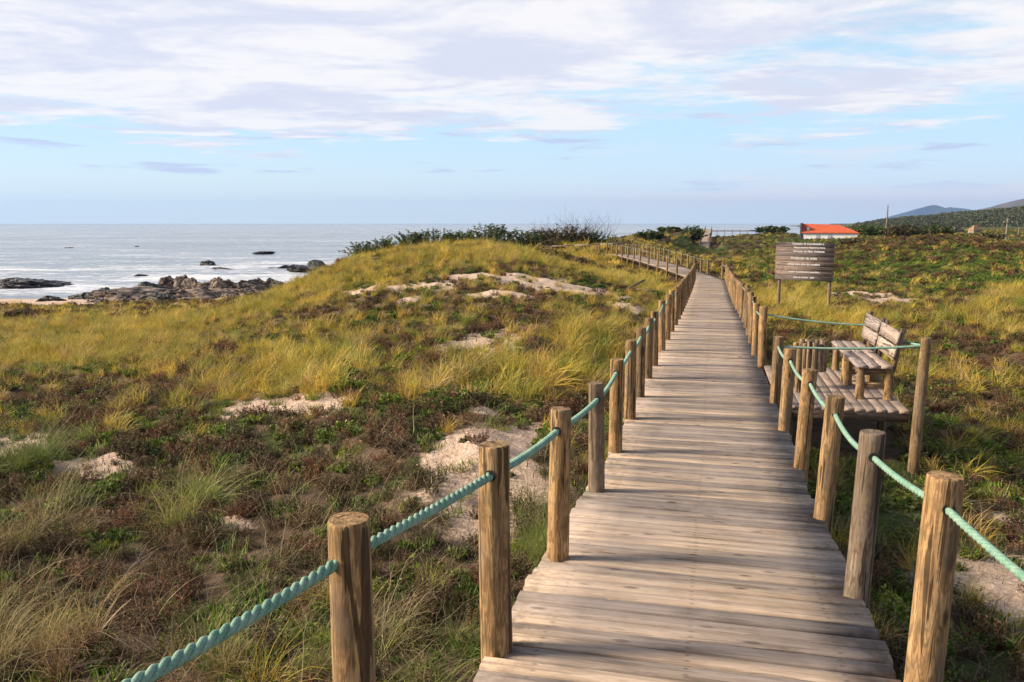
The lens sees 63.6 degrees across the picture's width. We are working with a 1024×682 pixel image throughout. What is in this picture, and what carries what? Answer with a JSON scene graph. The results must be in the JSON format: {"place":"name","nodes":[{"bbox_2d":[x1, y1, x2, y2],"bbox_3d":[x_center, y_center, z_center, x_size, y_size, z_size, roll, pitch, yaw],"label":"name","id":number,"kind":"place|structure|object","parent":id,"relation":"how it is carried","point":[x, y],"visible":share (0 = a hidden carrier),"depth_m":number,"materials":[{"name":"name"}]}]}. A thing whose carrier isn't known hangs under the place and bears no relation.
{"place":"outdoors","nodes":[
{"label":"outdoors","id":0,"kind":"place"},
{"bbox_2d":[0,224,799,298],"bbox_3d":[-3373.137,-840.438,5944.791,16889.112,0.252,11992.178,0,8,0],"label":"sea water","id":1,"kind":"structure","parent":0,"point":[99,256],"depth_m":242.04,"materials":[{"name":"grey liquid"}]},
{"bbox_2d":[0,277,62,288],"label":"coastal rock","id":2,"kind":"object","parent":1,"relation":"in","point":[16,283],"visible":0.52,"depth_m":90.53,"materials":[{"name":"grey stone"}]},
{"bbox_2d":[50,280,72,285],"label":"coastal rock","id":3,"kind":"object","parent":1,"relation":"in","point":[63,283],"visible":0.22,"depth_m":94.36,"materials":[{"name":"grey stone"}]},
{"bbox_2d":[200,260,215,265],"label":"coastal rock","id":4,"kind":"object","parent":1,"relation":"in","point":[208,263],"visible":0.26,"depth_m":138.80,"materials":[{"name":"grey stone"}]},
{"bbox_2d":[0,227,1023,681],"bbox_3d":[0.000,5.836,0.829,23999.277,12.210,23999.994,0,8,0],"label":"ground","id":5,"kind":"structure","parent":0,"point":[996,589],"depth_m":7.76,"materials":[{"name":"beige sand"}]},
{"bbox_2d":[35,295,65,301],"bbox_3d":[-34.777,-2.735,62.687,2.619,1.533,1.748,-1,8,-4],"label":"coastal rock","id":6,"kind":"object","parent":5,"relation":"on","point":[48,298],"visible":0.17,"depth_m":61.98,"materials":[{"name":"grey stone"}]},
{"bbox_2d":[68,287,109,299],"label":"coastal rock","id":7,"kind":"object","parent":5,"relation":"on","point":[85,295],"visible":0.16,"depth_m":65.28,"materials":[{"name":"grey stone"}]},
{"bbox_2d":[84,286,171,302],"bbox_3d":[-27.672,-2.892,61.828,8.254,2.360,6.617,3,9,20],"label":"coastal rock","id":8,"kind":"object","parent":5,"relation":"on","point":[134,293],"visible":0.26,"depth_m":60.01,"materials":[{"name":"stone"}]},
{"bbox_2d":[136,281,170,288],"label":"coastal rock","id":9,"kind":"object","parent":5,"relation":"on","point":[145,283],"visible":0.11,"depth_m":68.22,"materials":[{"name":"grey stone"}]},
{"bbox_2d":[146,293,177,302],"bbox_3d":[-24.647,-2.406,58.440,2.628,2.035,1.630,2,8,15],"label":"coastal rock","id":10,"kind":"object","parent":5,"relation":"on","point":[158,296],"visible":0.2,"depth_m":58.00,"materials":[{"name":"grey stone"}]},
{"bbox_2d":[158,275,174,288],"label":"coastal rock","id":11,"kind":"object","parent":5,"relation":"on","point":[168,281],"visible":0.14,"depth_m":71.66,"materials":[{"name":"stone"}]},
{"bbox_2d":[162,287,186,297],"bbox_3d":[-24.713,-2.396,61.038,4.038,3.016,4.713,-4,9,-26],"label":"coastal rock","id":12,"kind":"object","parent":5,"relation":"on","point":[178,290],"visible":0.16,"depth_m":60.36,"materials":[{"name":"stone"}]},
{"bbox_2d":[173,274,200,288],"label":"coastal rock","id":13,"kind":"object","parent":5,"relation":"on","point":[184,280],"visible":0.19,"depth_m":70.25,"materials":[{"name":"stone"}]},
{"bbox_2d":[173,287,215,300],"bbox_3d":[-23.734,-2.666,61.865,6.294,2.510,7.493,-3,9,-22],"label":"coastal rock","id":14,"kind":"object","parent":5,"relation":"on","point":[192,293],"visible":0.21,"depth_m":60.68,"materials":[{"name":"stone"}]},
{"bbox_2d":[182,276,222,289],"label":"coastal rock","id":15,"kind":"object","parent":5,"relation":"on","point":[204,283],"visible":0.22,"depth_m":67.80,"materials":[{"name":"stone"}]},
{"bbox_2d":[210,291,233,297],"bbox_3d":[-21.466,-2.619,61.639,2.861,2.216,2.250,-2,8,-12],"label":"coastal rock","id":16,"kind":"object","parent":5,"relation":"on","point":[217,294],"visible":0.15,"depth_m":61.41,"materials":[{"name":"stone"}]},
{"bbox_2d":[213,279,237,288],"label":"coastal rock","id":17,"kind":"object","parent":5,"relation":"on","point":[228,283],"visible":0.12,"depth_m":65.12,"materials":[{"name":"stone"}]},
{"bbox_2d":[206,286,264,296],"bbox_3d":[-21.879,-3.209,64.710,7.053,2.201,4.166,-2,8,-13],"label":"coastal rock","id":18,"kind":"object","parent":5,"relation":"on","point":[224,290],"visible":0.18,"depth_m":64.33,"materials":[{"name":"stone"}]},
{"bbox_2d":[233,288,255,296],"bbox_3d":[-20.046,-3.154,62.560,2.281,1.738,1.824,2,8,14],"label":"coastal rock","id":19,"kind":"object","parent":5,"relation":"on","point":[247,291],"visible":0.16,"depth_m":61.98,"materials":[{"name":"stone"}]},
{"bbox_2d":[236,280,268,290],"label":"coastal rock","id":20,"kind":"object","parent":5,"relation":"on","point":[249,284],"visible":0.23,"depth_m":65.03,"materials":[{"name":"stone"}]},
{"bbox_2d":[252,278,280,290],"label":"coastal rock","id":21,"kind":"object","parent":5,"relation":"on","point":[268,283],"visible":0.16,"depth_m":66.96,"materials":[{"name":"stone"}]},
{"bbox_2d":[287,264,311,272],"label":"coastal rock","id":22,"kind":"object","parent":5,"relation":"on","point":[293,268],"visible":0.66,"depth_m":118.59,"materials":[{"name":"grey stone"}]},
{"bbox_2d":[307,260,325,269],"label":"coastal rock","id":23,"kind":"object","parent":5,"relation":"on","point":[313,264],"visible":0.68,"depth_m":111.01,"materials":[{"name":"grey stone"}]},
{"bbox_2d":[327,512,375,681],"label":"rail post","id":24,"kind":"object","parent":5,"relation":"on","point":[351,610],"visible":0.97,"depth_m":2.40,"materials":[{"name":"brown wood"}]},
{"bbox_2d":[121,318,655,681],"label":"rail rope","id":25,"kind":"object","parent":24,"relation":"attached to","point":[181,657],"visible":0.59,"depth_m":2.26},
{"bbox_2d":[339,240,384,255],"bbox_3d":[-7.655,-4.595,42.741,1.936,1.298,2.883,-8,11,-44],"label":"shrub","id":26,"kind":"object","parent":5,"relation":"on","point":[359,247],"visible":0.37,"depth_m":42.51,"materials":[{"name":"green plant"}]},
{"bbox_2d":[363,236,411,251],"bbox_3d":[-6.268,-4.744,41.667,2.459,1.262,2.421,0,8,0],"label":"shrub","id":27,"kind":"object","parent":5,"relation":"on","point":[385,241],"visible":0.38,"depth_m":41.41,"materials":[{"name":"green plant"}]},
{"bbox_2d":[392,229,436,246],"bbox_3d":[-5.167,-5.053,42.021,2.136,1.386,2.774,-6,10,-38],"label":"shrub","id":28,"kind":"object","parent":5,"relation":"on","point":[415,239],"visible":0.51,"depth_m":41.38,"materials":[{"name":"green plant"}]},
{"bbox_2d":[410,228,462,244],"bbox_3d":[-3.729,-5.211,42.830,3.236,1.357,3.014,6,10,37],"label":"shrub","id":29,"kind":"object","parent":5,"relation":"on","point":[435,237],"visible":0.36,"depth_m":42.56,"materials":[{"name":"green plant"}]},
{"bbox_2d":[440,228,482,240],"bbox_3d":[-2.802,-5.444,43.733,2.376,1.140,2.090,-5,9,-29],"label":"shrub","id":30,"kind":"object","parent":5,"relation":"on","point":[466,235],"visible":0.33,"depth_m":43.42,"materials":[{"name":"green plant"}]},
{"bbox_2d":[469,223,520,242],"bbox_3d":[-1.141,-5.875,45.675,3.123,1.409,3.091,4,9,28],"label":"shrub","id":31,"kind":"object","parent":5,"relation":"on","point":[490,233],"visible":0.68,"depth_m":45.29,"materials":[{"name":"green plant"}]},
{"bbox_2d":[0,378,1022,681],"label":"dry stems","id":32,"kind":"object","parent":5,"relation":"on","point":[282,546],"visible":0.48,"depth_m":6.05,"materials":[{"name":"brown plant"}]},
{"bbox_2d":[0,235,1023,540],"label":"marram grass","id":33,"kind":"structure","parent":5,"relation":"on","point":[286,353],"depth_m":19.41,"materials":[{"name":"yellow plant"}]},
{"bbox_2d":[0,241,1023,550],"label":"dune scrub","id":34,"kind":"object","parent":5,"relation":"on","point":[78,411],"visible":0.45,"depth_m":12.65,"materials":[{"name":"green plant"}]},
{"bbox_2d":[0,423,1023,681],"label":"dune scrub","id":35,"kind":"object","parent":5,"relation":"on","point":[242,505],"visible":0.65,"depth_m":5.92,"materials":[{"name":"green plant"}]},
{"bbox_2d":[0,401,1023,681],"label":"marram grass","id":36,"kind":"structure","parent":5,"relation":"on","point":[24,455],"depth_m":5.29,"materials":[{"name":"green plant"}]},
{"bbox_2d":[0,229,1023,544],"bbox_3d":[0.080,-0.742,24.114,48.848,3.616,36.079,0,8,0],"label":"ground cover","id":37,"kind":"object","parent":5,"relation":"on","point":[904,498],"visible":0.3,"depth_m":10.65,"materials":[{"name":"green plant"}]},
{"bbox_2d":[0,228,1023,320],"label":"dune scrub","id":38,"kind":"object","parent":5,"relation":"on","point":[978,262],"visible":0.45,"depth_m":54.65,"materials":[{"name":"green plant"}]},
{"bbox_2d":[0,332,1023,681],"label":"ground cover","id":39,"kind":"object","parent":5,"relation":"on","point":[340,452],"visible":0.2,"depth_m":6.90,"materials":[{"name":"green plant"}]},
{"bbox_2d":[0,324,1023,681],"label":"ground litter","id":40,"kind":"object","parent":5,"relation":"on","point":[318,556],"visible":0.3,"depth_m":7.27,"materials":[{"name":"brown plant"}]},
{"bbox_2d":[0,435,1023,681],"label":"ground cover","id":41,"kind":"object","parent":5,"relation":"on","point":[896,603],"visible":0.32,"depth_m":5.58,"materials":[{"name":"green plant"}]},
{"bbox_2d":[0,228,1023,320],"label":"marram grass","id":42,"kind":"structure","parent":5,"relation":"on","point":[587,252],"depth_m":52.82,"materials":[{"name":"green plant"}]},
{"bbox_2d":[506,230,550,247],"bbox_3d":[0.777,-5.807,46.715,2.524,1.340,2.725,-7,10,-39],"label":"shrub","id":43,"kind":"object","parent":5,"relation":"on","point":[529,238],"visible":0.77,"depth_m":46.24,"materials":[{"name":"green plant"}]},
{"bbox_2d":[515,227,577,247],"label":"shrub","id":44,"kind":"object","parent":5,"relation":"on","point":[545,240],"visible":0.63,"depth_m":67.58,"materials":[{"name":"green plant"}]},
{"bbox_2d":[542,223,593,243],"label":"shrub","id":45,"kind":"object","parent":5,"relation":"on","point":[574,233],"visible":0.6,"depth_m":68.72,"materials":[{"name":"green plant"}]},
{"bbox_2d":[555,203,608,242],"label":"shrub","id":46,"kind":"object","parent":5,"relation":"on","point":[585,231],"visible":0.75,"depth_m":68.94,"materials":[{"name":"green plant"}]},
{"bbox_2d":[567,231,607,243],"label":"shrub","id":47,"kind":"object","parent":5,"relation":"on","point":[591,238],"visible":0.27,"depth_m":69.62,"materials":[{"name":"green plant"}]},
{"bbox_2d":[563,212,622,243],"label":"shrub","id":48,"kind":"object","parent":5,"relation":"on","point":[603,231],"visible":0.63,"depth_m":70.18,"materials":[{"name":"plant"}]},
{"bbox_2d":[604,233,638,248],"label":"shrub","id":49,"kind":"object","parent":5,"relation":"on","point":[612,241],"visible":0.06,"depth_m":74.80,"materials":[{"name":"green plant"}]},
{"bbox_2d":[634,229,666,239],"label":"shrub","id":50,"kind":"object","parent":5,"relation":"on","point":[651,234],"visible":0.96,"depth_m":128.17,"materials":[{"name":"green plant"}]},
{"bbox_2d":[603,254,707,277],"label":"boardwalk","id":51,"kind":"structure","parent":5,"relation":"on","point":[683,271],"depth_m":48.59,"materials":[{"name":"brown wood"}]},
{"bbox_2d":[657,226,684,231],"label":"shrub","id":52,"kind":"object","parent":5,"relation":"on","point":[665,229],"visible":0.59,"depth_m":147.87,"materials":[{"name":"green plant"}]},
{"bbox_2d":[473,483,900,681],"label":"boardwalk","id":53,"kind":"structure","parent":5,"relation":"on","point":[651,584],"depth_m":3.89,"materials":[{"name":"brown wood"}]},
{"bbox_2d":[479,441,512,661],"bbox_3d":[-0.061,1.337,3.412,0.146,1.872,0.141,0,8,0],"label":"rail post","id":54,"kind":"object","parent":53,"relation":"on","point":[496,636],"visible":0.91,"depth_m":3.29,"materials":[{"name":"brown wood"}]},
{"bbox_2d":[547,406,570,561],"bbox_3d":[0.246,1.269,4.487,0.130,1.841,0.137,1,7,6],"label":"rail post","id":55,"kind":"object","parent":53,"relation":"on","point":[559,498],"visible":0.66,"depth_m":4.38,"materials":[{"name":"brown wood"}]},
{"bbox_2d":[588,382,604,492],"bbox_3d":[0.618,1.203,6.022,0.128,1.818,0.190,-6,10,-37],"label":"rail post","id":56,"kind":"object","parent":53,"relation":"on","point":[596,461],"visible":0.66,"depth_m":5.93,"materials":[{"name":"brown wood"}]},
{"bbox_2d":[813,394,844,534],"bbox_3d":[2.019,1.236,5.382,0.129,1.796,0.133,4,9,9],"label":"rail post","id":57,"kind":"object","parent":53,"relation":"on","point":[827,470],"visible":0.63,"depth_m":5.26,"materials":[{"name":"brown wood"}]},
{"bbox_2d":[843,429,885,607],"bbox_3d":[1.662,1.316,4.005,0.126,1.801,0.133,2,8,-3],"label":"rail post","id":58,"kind":"object","parent":53,"relation":"on","point":[863,526],"visible":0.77,"depth_m":3.90,"materials":[{"name":"brown wood"}]},
{"bbox_2d":[777,346,1023,582],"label":"rail rope","id":59,"kind":"object","parent":58,"relation":"attached to","point":[1016,570],"visible":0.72,"depth_m":2.95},
{"bbox_2d":[903,471,964,681],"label":"rail post","id":60,"kind":"object","parent":53,"relation":"on","point":[933,591],"visible":0.98,"depth_m":3.03,"materials":[{"name":"brown wood"}]},
{"bbox_2d":[683,225,711,240],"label":"shrub","id":61,"kind":"object","parent":5,"relation":"on","point":[696,234],"visible":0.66,"depth_m":152.26,"materials":[{"name":"green plant"}]},
{"bbox_2d":[699,229,712,247],"bbox_3d":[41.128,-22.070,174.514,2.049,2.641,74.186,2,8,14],"label":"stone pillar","id":62,"kind":"object","parent":5,"relation":"on","point":[705,240],"visible":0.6,"depth_m":164.29,"materials":[{"name":"beige stone"}]},
{"bbox_2d":[605,275,810,497],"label":"boardwalk","id":63,"kind":"structure","parent":5,"relation":"on","point":[707,414],"depth_m":8.62,"materials":[{"name":"brown wood"}]},
{"bbox_2d":[608,358,623,452],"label":"rail post","id":64,"kind":"object","parent":63,"relation":"on","point":[616,416],"visible":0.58,"depth_m":7.21,"materials":[{"name":"brown wood"}]},
{"bbox_2d":[624,339,636,420],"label":"rail post","id":65,"kind":"object","parent":63,"relation":"on","point":[630,392],"visible":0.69,"depth_m":8.59,"materials":[{"name":"brown wood"}]},
{"bbox_2d":[636,327,645,397],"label":"rail post","id":66,"kind":"object","parent":63,"relation":"on","point":[640,367],"visible":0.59,"depth_m":9.84,"materials":[{"name":"brown wood"}]},
{"bbox_2d":[645,318,653,378],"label":"rail post","id":67,"kind":"object","parent":63,"relation":"on","point":[649,352],"visible":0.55,"depth_m":11.18,"materials":[{"name":"brown wood"}]},
{"bbox_2d":[651,311,658,365],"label":"rail post","id":68,"kind":"object","parent":63,"relation":"on","point":[655,314],"visible":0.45,"depth_m":12.31,"materials":[{"name":"brown wood"}]},
{"bbox_2d":[658,300,665,352],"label":"rail post","id":69,"kind":"object","parent":63,"relation":"on","point":[662,334],"visible":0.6,"depth_m":13.92,"materials":[{"name":"brown wood"}]},
{"bbox_2d":[665,294,671,339],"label":"rail post","id":70,"kind":"object","parent":63,"relation":"on","point":[668,308],"visible":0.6,"depth_m":15.30,"materials":[{"name":"brown wood"}]},
{"bbox_2d":[669,290,674,331],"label":"rail post","id":71,"kind":"object","parent":63,"relation":"on","point":[672,312],"visible":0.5,"depth_m":16.73,"materials":[{"name":"brown wood"}]},
{"bbox_2d":[674,286,679,324],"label":"rail post","id":72,"kind":"object","parent":63,"relation":"on","point":[677,289],"visible":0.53,"depth_m":18.12,"materials":[{"name":"brown wood"}]},
{"bbox_2d":[677,283,681,318],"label":"rail post","id":73,"kind":"object","parent":63,"relation":"on","point":[680,297],"visible":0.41,"depth_m":19.53,"materials":[{"name":"brown wood"}]},
{"bbox_2d":[739,283,744,316],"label":"rail post","id":74,"kind":"object","parent":63,"relation":"on","point":[742,285],"visible":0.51,"depth_m":20.46,"materials":[{"name":"brown wood"}]},
{"bbox_2d":[743,288,749,327],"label":"rail post","id":75,"kind":"object","parent":63,"relation":"on","point":[747,290],"visible":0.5,"depth_m":17.63,"materials":[{"name":"brown wood"}]},
{"bbox_2d":[746,292,753,334],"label":"rail post","id":76,"kind":"object","parent":63,"relation":"on","point":[748,305],"visible":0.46,"depth_m":16.23,"materials":[{"name":"brown wood"}]},
{"bbox_2d":[748,296,756,343],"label":"rail post","id":77,"kind":"object","parent":63,"relation":"on","point":[753,298],"visible":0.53,"depth_m":14.80,"materials":[{"name":"brown wood"}]},
{"bbox_2d":[751,303,759,355],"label":"rail post","id":78,"kind":"object","parent":63,"relation":"on","point":[755,327],"visible":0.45,"depth_m":13.40,"materials":[{"name":"brown wood"}]},
{"bbox_2d":[757,306,767,372],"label":"rail post","id":79,"kind":"object","parent":63,"relation":"on","point":[762,331],"visible":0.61,"depth_m":12.22,"materials":[{"name":"brown wood"}]},
{"bbox_2d":[770,336,783,409],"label":"rail post","id":80,"kind":"object","parent":63,"relation":"on","point":[776,378],"visible":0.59,"depth_m":9.53,"materials":[{"name":"brown wood"}]},
{"bbox_2d":[778,348,795,432],"bbox_3d":[2.702,0.969,8.215,0.125,1.812,0.136,0,8,-16],"label":"rail post","id":81,"kind":"object","parent":63,"relation":"on","point":[786,400],"visible":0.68,"depth_m":8.11,"materials":[{"name":"brown wood"}]},
{"bbox_2d":[794,368,817,483],"bbox_3d":[2.390,1.124,6.846,0.129,1.806,0.134,2,8,-4],"label":"rail post","id":82,"kind":"object","parent":63,"relation":"on","point":[804,428],"visible":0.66,"depth_m":6.74,"materials":[{"name":"brown wood"}]},
{"bbox_2d":[764,365,909,441],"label":"bench platform","id":83,"kind":"structure","parent":63,"relation":"on","point":[872,405],"depth_m":9.77,"materials":[{"name":"brown wood"}]},
{"bbox_2d":[793,339,826,391],"bbox_3d":[3.734,0.295,10.511,0.600,0.619,0.339,-4,9,-29],"label":"litter bin","id":84,"kind":"object","parent":83,"relation":"on","point":[812,358],"visible":0.86,"depth_m":10.41,"materials":[{"name":"brown wood"}]},
{"bbox_2d":[831,311,885,381],"bbox_3d":[4.731,0.055,11.334,0.522,0.859,1.020,2,8,13],"label":"park bench","id":85,"kind":"object","parent":83,"relation":"on","point":[871,321],"visible":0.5,"depth_m":11.29,"materials":[{"name":"brown wood"}]},
{"bbox_2d":[843,320,905,400],"bbox_3d":[4.471,0.209,10.255,0.521,0.859,1.060,2,8,13],"label":"park bench","id":86,"kind":"object","parent":83,"relation":"on","point":[873,365],"visible":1,"depth_m":9.89,"materials":[{"name":"brown wood"}]},
{"bbox_2d":[749,225,789,232],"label":"shrub","id":87,"kind":"object","parent":5,"relation":"on","point":[776,229],"visible":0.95,"depth_m":206.04,"materials":[{"name":"green plant"}]},
{"bbox_2d":[775,242,834,307],"bbox_3d":[8.873,-1.755,25.144,1.787,2.488,0.154,7,11,40],"label":"information board","id":88,"kind":"object","parent":5,"relation":"on","point":[813,255],"visible":1,"depth_m":24.98,"materials":[{"name":"brown wood"}]},
{"bbox_2d":[800,223,858,239],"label":"house","id":89,"kind":"structure","parent":5,"relation":"on","point":[818,231],"depth_m":177.62,"materials":[{"name":"ceramic"}]},
{"bbox_2d":[840,238,864,244],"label":"shrub","id":90,"kind":"object","parent":5,"relation":"on","point":[845,241],"visible":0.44,"depth_m":76.92,"materials":[{"name":"green plant"}]},
{"bbox_2d":[849,224,879,236],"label":"shrub","id":91,"kind":"object","parent":5,"relation":"on","point":[865,230],"visible":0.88,"depth_m":196.96,"materials":[{"name":"green plant"}]},
{"bbox_2d":[866,328,875,350],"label":"rail post","id":92,"kind":"object","parent":5,"relation":"on","point":[869,344],"visible":0.02,"depth_m":11.88,"materials":[{"name":"brown wood"}]},
{"bbox_2d":[767,314,865,325],"bbox_3d":[4.450,-0.310,12.044,1.502,0.152,0.027,2,8,13],"label":"rail rope","id":93,"kind":"object","parent":92,"relation":"attached to","point":[816,321],"visible":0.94,"depth_m":12.04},
{"bbox_2d":[872,224,884,235],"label":"shrub","id":94,"kind":"object","parent":5,"relation":"on","point":[879,228],"visible":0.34,"depth_m":202.00,"materials":[{"name":"green plant"}]},
{"bbox_2d":[880,224,927,236],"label":"shrub","id":95,"kind":"object","parent":5,"relation":"on","point":[898,231],"visible":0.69,"depth_m":82.86,"materials":[{"name":"green plant"}]},
{"bbox_2d":[907,337,931,474],"bbox_3d":[4.533,0.873,9.222,0.126,1.839,0.122,0,8,-17],"label":"rail post","id":96,"kind":"object","parent":5,"relation":"on","point":[918,411],"visible":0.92,"depth_m":9.16,"materials":[{"name":"brown wood"}]},
{"bbox_2d":[783,345,920,349],"bbox_3d":[3.817,0.059,9.320,1.551,0.104,0.027,2,8,16],"label":"rail rope","id":97,"kind":"object","parent":96,"relation":"attached to","point":[852,348],"visible":0.98,"depth_m":9.31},
{"bbox_2d":[908,222,958,234],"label":"shrub","id":98,"kind":"object","parent":5,"relation":"on","point":[932,229],"visible":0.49,"depth_m":86.33,"materials":[{"name":"green plant"}]},
{"bbox_2d":[968,225,981,233],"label":"hut","id":99,"kind":"object","parent":5,"relation":"on","point":[975,229],"visible":0.54,"depth_m":207.53,"materials":[{"name":"stone"}]},
{"bbox_2d":[960,232,1006,239],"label":"shrub","id":100,"kind":"object","parent":5,"relation":"on","point":[993,235],"visible":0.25,"depth_m":84.47,"materials":[{"name":"green plant"}]},
{"bbox_2d":[0,0,1023,223],"label":"sky","id":101,"kind":"structure","parent":0,"point":[112,111],"materials":[{"name":"blue"}]},
{"bbox_2d":[785,223,854,226],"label":"hillside","id":102,"kind":"structure","parent":0,"point":[844,225],"depth_m":1102.09,"materials":[{"name":"green plant"}]},
{"bbox_2d":[845,205,1023,227],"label":"forest","id":103,"kind":"object","parent":102,"relation":"on","point":[996,217],"visible":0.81,"depth_m":829.05,"materials":[{"name":"green plant"}]},
{"bbox_2d":[862,205,969,222],"bbox_3d":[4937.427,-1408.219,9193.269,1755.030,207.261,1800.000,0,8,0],"label":"mountains","id":104,"kind":"structure","parent":0,"point":[932,209],"depth_m":9024.11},
{"bbox_2d":[979,199,1023,209],"bbox_3d":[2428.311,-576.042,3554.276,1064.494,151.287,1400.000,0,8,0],"label":"hills","id":105,"kind":"structure","parent":0,"point":[1020,202],"depth_m":3537.69,"materials":[{"name":"green plant"}]},
{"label":"rail post","id":106,"kind":"object","parent":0,"visible":0},
{"bbox_2d":[544,242,622,246],"bbox_3d":[3.126,-7.386,63.921,10.856,0.589,0.341,1,8,7],"label":"hand rail","id":107,"kind":"object","parent":106,"relation":"on","point":[583,244],"visible":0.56,"depth_m":63.69,"materials":[{"name":"brown wood"}]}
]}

